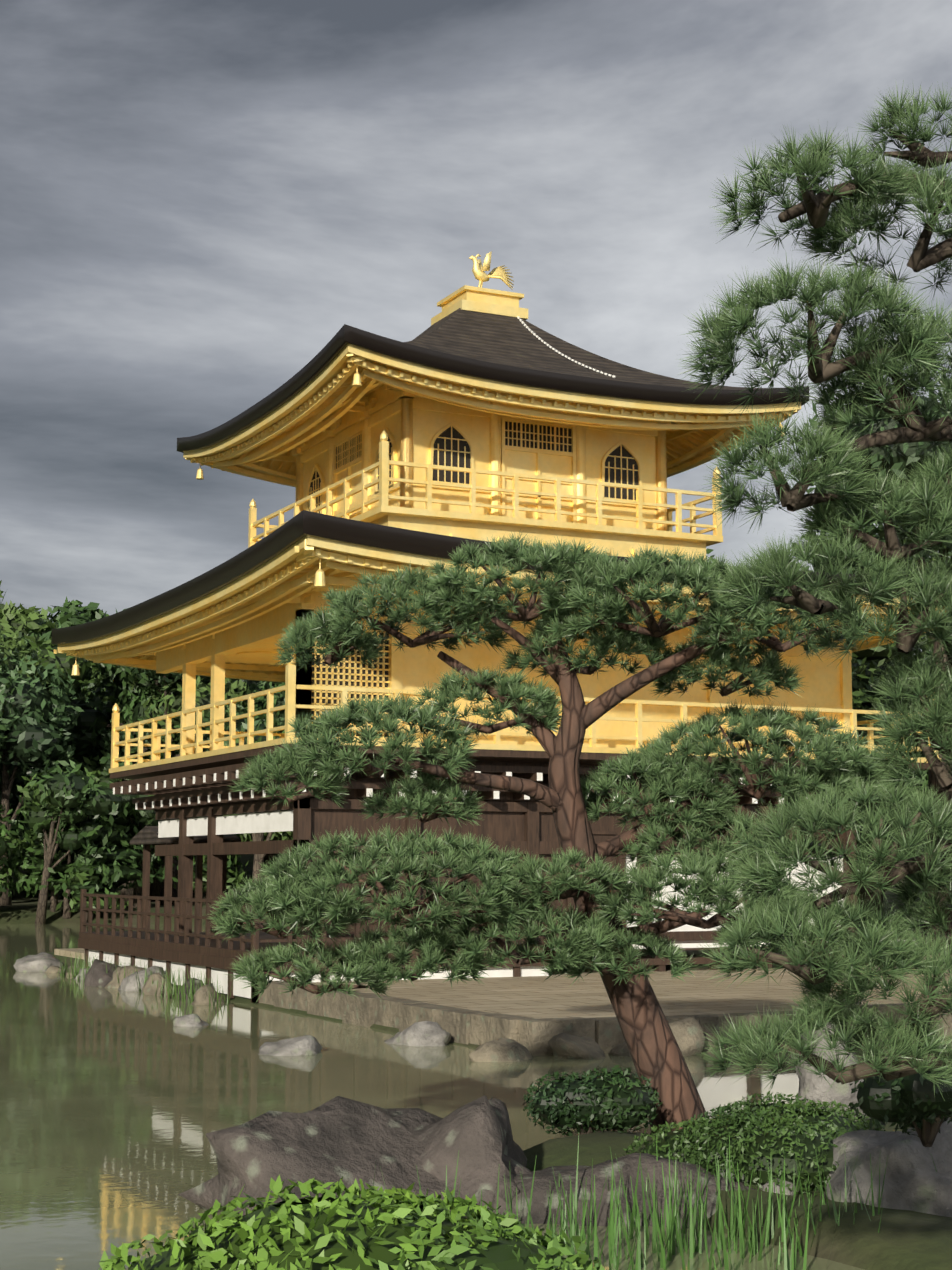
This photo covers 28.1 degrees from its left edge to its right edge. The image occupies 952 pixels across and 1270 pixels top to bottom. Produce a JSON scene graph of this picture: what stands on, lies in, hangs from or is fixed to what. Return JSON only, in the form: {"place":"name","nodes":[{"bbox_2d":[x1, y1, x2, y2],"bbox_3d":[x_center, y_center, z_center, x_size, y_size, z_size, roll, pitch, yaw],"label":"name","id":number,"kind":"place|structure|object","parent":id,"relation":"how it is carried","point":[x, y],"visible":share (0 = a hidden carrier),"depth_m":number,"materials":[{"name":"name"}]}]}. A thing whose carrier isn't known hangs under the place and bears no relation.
{"place":"outdoors","nodes":[
{"label":"outdoors","id":0,"kind":"place"},
{"bbox_2d":[56,951,232,1005],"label":"shore grass","id":1,"kind":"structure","parent":0,"point":[77,969],"depth_m":33.57,"materials":[{"name":"green plant"}]},
{"bbox_2d":[0,923,951,1269],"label":"pond water","id":2,"kind":"structure","parent":0,"point":[116,1105],"depth_m":19.27,"materials":[{"name":"green liquid"}]},
{"bbox_2d":[13,952,64,971],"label":"shore rock","id":3,"kind":"object","parent":2,"relation":"in","point":[42,962],"visible":0.52,"depth_m":41.59,"materials":[{"name":"grey stone"}]},
{"bbox_2d":[45,966,63,972],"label":"shore rock","id":4,"kind":"object","parent":2,"relation":"in","point":[53,969],"visible":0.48,"depth_m":41.15,"materials":[{"name":"beige stone"}]},
{"bbox_2d":[65,965,84,975],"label":"shore rock","id":5,"kind":"object","parent":2,"relation":"in","point":[70,970],"visible":0.25,"depth_m":40.02,"materials":[{"name":"grey stone"}]},
{"bbox_2d":[84,959,120,986],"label":"shore rock","id":6,"kind":"object","parent":2,"relation":"in","point":[98,975],"visible":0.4,"depth_m":36.50,"materials":[{"name":"grey stone"}]},
{"bbox_2d":[104,966,145,987],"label":"shore rock","id":7,"kind":"object","parent":2,"relation":"in","point":[113,983],"visible":0.17,"depth_m":35.89,"materials":[{"name":"beige stone"}]},
{"bbox_2d":[118,966,164,991],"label":"shore rock","id":8,"kind":"object","parent":2,"relation":"in","point":[131,985],"visible":0.4,"depth_m":35.02,"materials":[{"name":"grey stone"}]},
{"bbox_2d":[142,973,174,994],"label":"shore rock","id":9,"kind":"object","parent":2,"relation":"in","point":[149,988],"visible":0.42,"depth_m":33.93,"materials":[{"name":"beige stone"}]},
{"bbox_2d":[173,1013,208,1026],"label":"rock","id":10,"kind":"object","parent":2,"relation":"in","point":[193,1020],"visible":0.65,"depth_m":27.18,"materials":[{"name":"grey stone"}]},
{"bbox_2d":[191,983,224,1004],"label":"shore rock","id":11,"kind":"object","parent":2,"relation":"in","point":[199,996],"visible":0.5,"depth_m":31.51,"materials":[{"name":"beige stone"}]},
{"bbox_2d":[259,1035,322,1055],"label":"rock","id":12,"kind":"object","parent":2,"relation":"in","point":[304,1045],"visible":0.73,"depth_m":23.02,"materials":[{"name":"grey stone"}]},
{"bbox_2d":[384,1021,450,1046],"bbox_3d":[-0.831,5.155,24.438,1.088,0.428,0.583,-7,-10,44],"label":"rock","id":13,"kind":"object","parent":2,"relation":"in","point":[423,1033],"visible":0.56,"depth_m":24.19,"materials":[{"name":"grey stone"}]},
{"bbox_2d":[469,1038,532,1061],"bbox_3d":[0.351,4.972,22.391,0.707,0.441,0.764,-2,-7,18],"label":"shore rock","id":14,"kind":"object","parent":2,"relation":"in","point":[504,1050],"visible":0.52,"depth_m":22.20,"materials":[{"name":"grey stone"}]},
{"bbox_2d":[548,1033,604,1058],"bbox_3d":[1.232,4.980,22.891,0.682,0.428,0.986,-1,-7,9],"label":"shore rock","id":15,"kind":"object","parent":2,"relation":"in","point":[563,1045],"visible":0.62,"depth_m":22.57,"materials":[{"name":"grey stone"}]},
{"bbox_2d":[259,981,951,1055],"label":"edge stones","id":16,"kind":"object","parent":2,"relation":"in","point":[533,1036],"visible":0.31,"depth_m":24.54,"materials":[{"name":"grey stone"}]},
{"bbox_2d":[0,844,951,1269],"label":"ground","id":17,"kind":"structure","parent":0,"point":[908,1240],"depth_m":11.73,"materials":[{"name":"green plant"}]},
{"bbox_2d":[74,968,89,979],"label":"shore rock","id":18,"kind":"object","parent":17,"relation":"on","point":[80,973],"visible":0.21,"depth_m":38.62,"materials":[{"name":"grey stone"}]},
{"bbox_2d":[0,753,292,923],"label":"shore trees","id":19,"kind":"object","parent":17,"relation":"on","point":[101,836],"depth_m":77.80,"materials":[{"name":"green plant"}]},
{"bbox_2d":[141,844,226,931],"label":"posts","id":20,"kind":"object","parent":17,"relation":"on","point":[168,875],"visible":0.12,"depth_m":45.10,"materials":[{"name":"brown wood"}]},
{"bbox_2d":[130,826,240,844],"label":"shed roof","id":21,"kind":"object","parent":20,"relation":"on","point":[146,835],"visible":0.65,"depth_m":43.99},
{"bbox_2d":[176,978,203,998],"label":"shore rock","id":22,"kind":"object","parent":17,"relation":"on","point":[195,983],"visible":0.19,"depth_m":32.82,"materials":[{"name":"grey stone"}]},
{"bbox_2d":[178,1096,531,1217],"bbox_3d":[-0.724,3.623,12.739,2.450,1.064,2.060,0,-7,3],"label":"rock","id":23,"kind":"object","parent":17,"relation":"on","point":[337,1138],"visible":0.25,"depth_m":12.32,"materials":[{"name":"grey stone"}]},
{"bbox_2d":[0,580,925,905],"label":"background trees","id":24,"kind":"object","parent":17,"relation":"on","point":[52,710],"depth_m":87.08,"materials":[{"name":"green plant"}]},
{"bbox_2d":[412,1095,526,1204],"bbox_3d":[-0.343,3.713,12.914,1.497,1.230,1.483,0,-7,4],"label":"rock","id":25,"kind":"object","parent":17,"relation":"on","point":[476,1135],"visible":0.21,"depth_m":12.46,"materials":[{"name":"grey stone"}]},
{"bbox_2d":[98,1065,951,1269],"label":"shrubs","id":26,"kind":"object","parent":17,"relation":"on","point":[374,1228],"depth_m":5.83,"materials":[{"name":"green plant"}]},
{"bbox_2d":[207,532,923,1134],"bbox_3d":[0.875,1.574,15.236,6.023,4.850,2.676,1,-7,-9],"label":"pine","id":27,"kind":"object","parent":17,"relation":"on","point":[297,892],"depth_m":15.05,"materials":[{"name":"green plant"}]},
{"bbox_2d":[224,367,951,936],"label":"tree","id":28,"kind":"object","parent":17,"relation":"on","point":[866,663],"depth_m":46.47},
{"bbox_2d":[450,1153,757,1227],"bbox_3d":[0.855,3.745,12.604,3.615,0.682,2.157,2,-7,-13],"label":"rock","id":29,"kind":"object","parent":17,"relation":"on","point":[545,1180],"visible":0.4,"depth_m":12.18,"materials":[{"name":"grey stone"}]},
{"bbox_2d":[373,1134,936,1269],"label":"grass reeds","id":30,"kind":"object","parent":17,"relation":"on","point":[672,1227],"depth_m":11.17,"materials":[{"name":"green plant"}]},
{"bbox_2d":[608,1017,704,1055],"bbox_3d":[2.212,4.977,23.095,1.216,0.699,0.718,2,-7,-18],"label":"shore rock","id":31,"kind":"object","parent":17,"relation":"on","point":[687,1032],"visible":0.27,"depth_m":22.95,"materials":[{"name":"grey stone"}]},
{"bbox_2d":[702,1031,739,1052],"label":"shore rock","id":32,"kind":"object","parent":17,"relation":"on","point":[711,1034],"visible":0.19,"depth_m":23.41,"materials":[{"name":"grey stone"}]},
{"bbox_2d":[759,1178,798,1194],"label":"rock","id":33,"kind":"object","parent":17,"relation":"on","point":[777,1187],"visible":0.12,"depth_m":12.33,"materials":[{"name":"grey stone"}]},
{"bbox_2d":[678,80,951,1098],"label":"pine","id":34,"kind":"object","parent":17,"relation":"on","point":[918,342],"depth_m":7.78,"materials":[{"name":"green plant"}]},
{"bbox_2d":[790,1022,870,1120],"bbox_3d":[2.815,3.412,14.829,0.671,0.832,0.585,6,-9,-40],"label":"rock","id":35,"kind":"object","parent":17,"relation":"on","point":[814,1087],"visible":0.33,"depth_m":14.61,"materials":[{"name":"grey stone"}]},
{"bbox_2d":[823,1117,951,1216],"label":"rock","id":36,"kind":"object","parent":17,"relation":"on","point":[914,1180],"visible":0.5,"depth_m":12.00,"materials":[{"name":"grey stone"}]},
{"bbox_2d":[0,0,951,650],"label":"sky","id":37,"kind":"structure","parent":0,"point":[197,197],"materials":[{"name":"grey"}]},
{"bbox_2d":[54,947,951,1018],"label":"ground","id":38,"kind":"structure","parent":0,"point":[537,997],"depth_m":29.12,"materials":[{"name":"soil paving"}]},
{"bbox_2d":[54,285,944,772],"bbox_3d":[0.340,-2.209,40.428,14.775,10.090,16.148,3,-8,-26],"label":"pavilion","id":39,"kind":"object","parent":38,"relation":"on","point":[540,495],"visible":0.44,"depth_m":37.23,"materials":[{"name":"gold metal"}]},
{"bbox_2d":[309,421,638,736],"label":"lattice windows","id":40,"kind":"structure","parent":39,"relation":"in","point":[446,433],"depth_m":37.13,"materials":[{"name":"gold metal"}]},
{"bbox_2d":[469,251,513,289],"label":"phoenix statue","id":41,"kind":"object","parent":39,"relation":"on","point":[479,273],"visible":0.92,"depth_m":40.96,"materials":[{"name":"gold metal"}]},
{"bbox_2d":[183,343,800,486],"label":"roof eaves","id":42,"kind":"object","parent":39,"relation":"on","point":[325,376],"depth_m":36.70,"materials":[{"name":"gold metal"}]},
{"bbox_2d":[177,324,808,452],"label":"roof","id":43,"kind":"structure","parent":42,"relation":"on","point":[317,364],"depth_m":35.96,"materials":[{"name":"black wood"}]},
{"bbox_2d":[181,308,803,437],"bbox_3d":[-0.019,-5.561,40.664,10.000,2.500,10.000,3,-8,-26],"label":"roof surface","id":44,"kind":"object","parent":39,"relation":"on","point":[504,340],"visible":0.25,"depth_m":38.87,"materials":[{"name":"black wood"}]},
{"bbox_2d":[517,316,615,377],"bbox_3d":[1.742,-6.038,39.359,0.212,1.976,2.861,7,-10,-44],"label":"chain","id":45,"kind":"object","parent":44,"relation":"on","point":[534,334],"visible":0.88,"depth_m":39.22,"materials":[{"name":"white paint"}]},
{"bbox_2d":[58,535,943,681],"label":"roof eaves","id":46,"kind":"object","parent":39,"relation":"attached to","point":[341,550],"depth_m":33.42,"materials":[{"name":"gold metal"}]},
{"bbox_2d":[51,510,917,644],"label":"roof","id":47,"kind":"structure","parent":46,"relation":"on","point":[290,532],"depth_m":31.28,"materials":[{"name":"black wood"}]},
{"bbox_2d":[78,743,931,1002],"bbox_3d":[0.274,4.893,39.440,14.220,4.250,11.450,3,-8,-26],"label":"storey","id":48,"kind":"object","parent":38,"relation":"on","point":[511,820],"depth_m":35.15,"materials":[{"name":"brown wood"}]}
]}

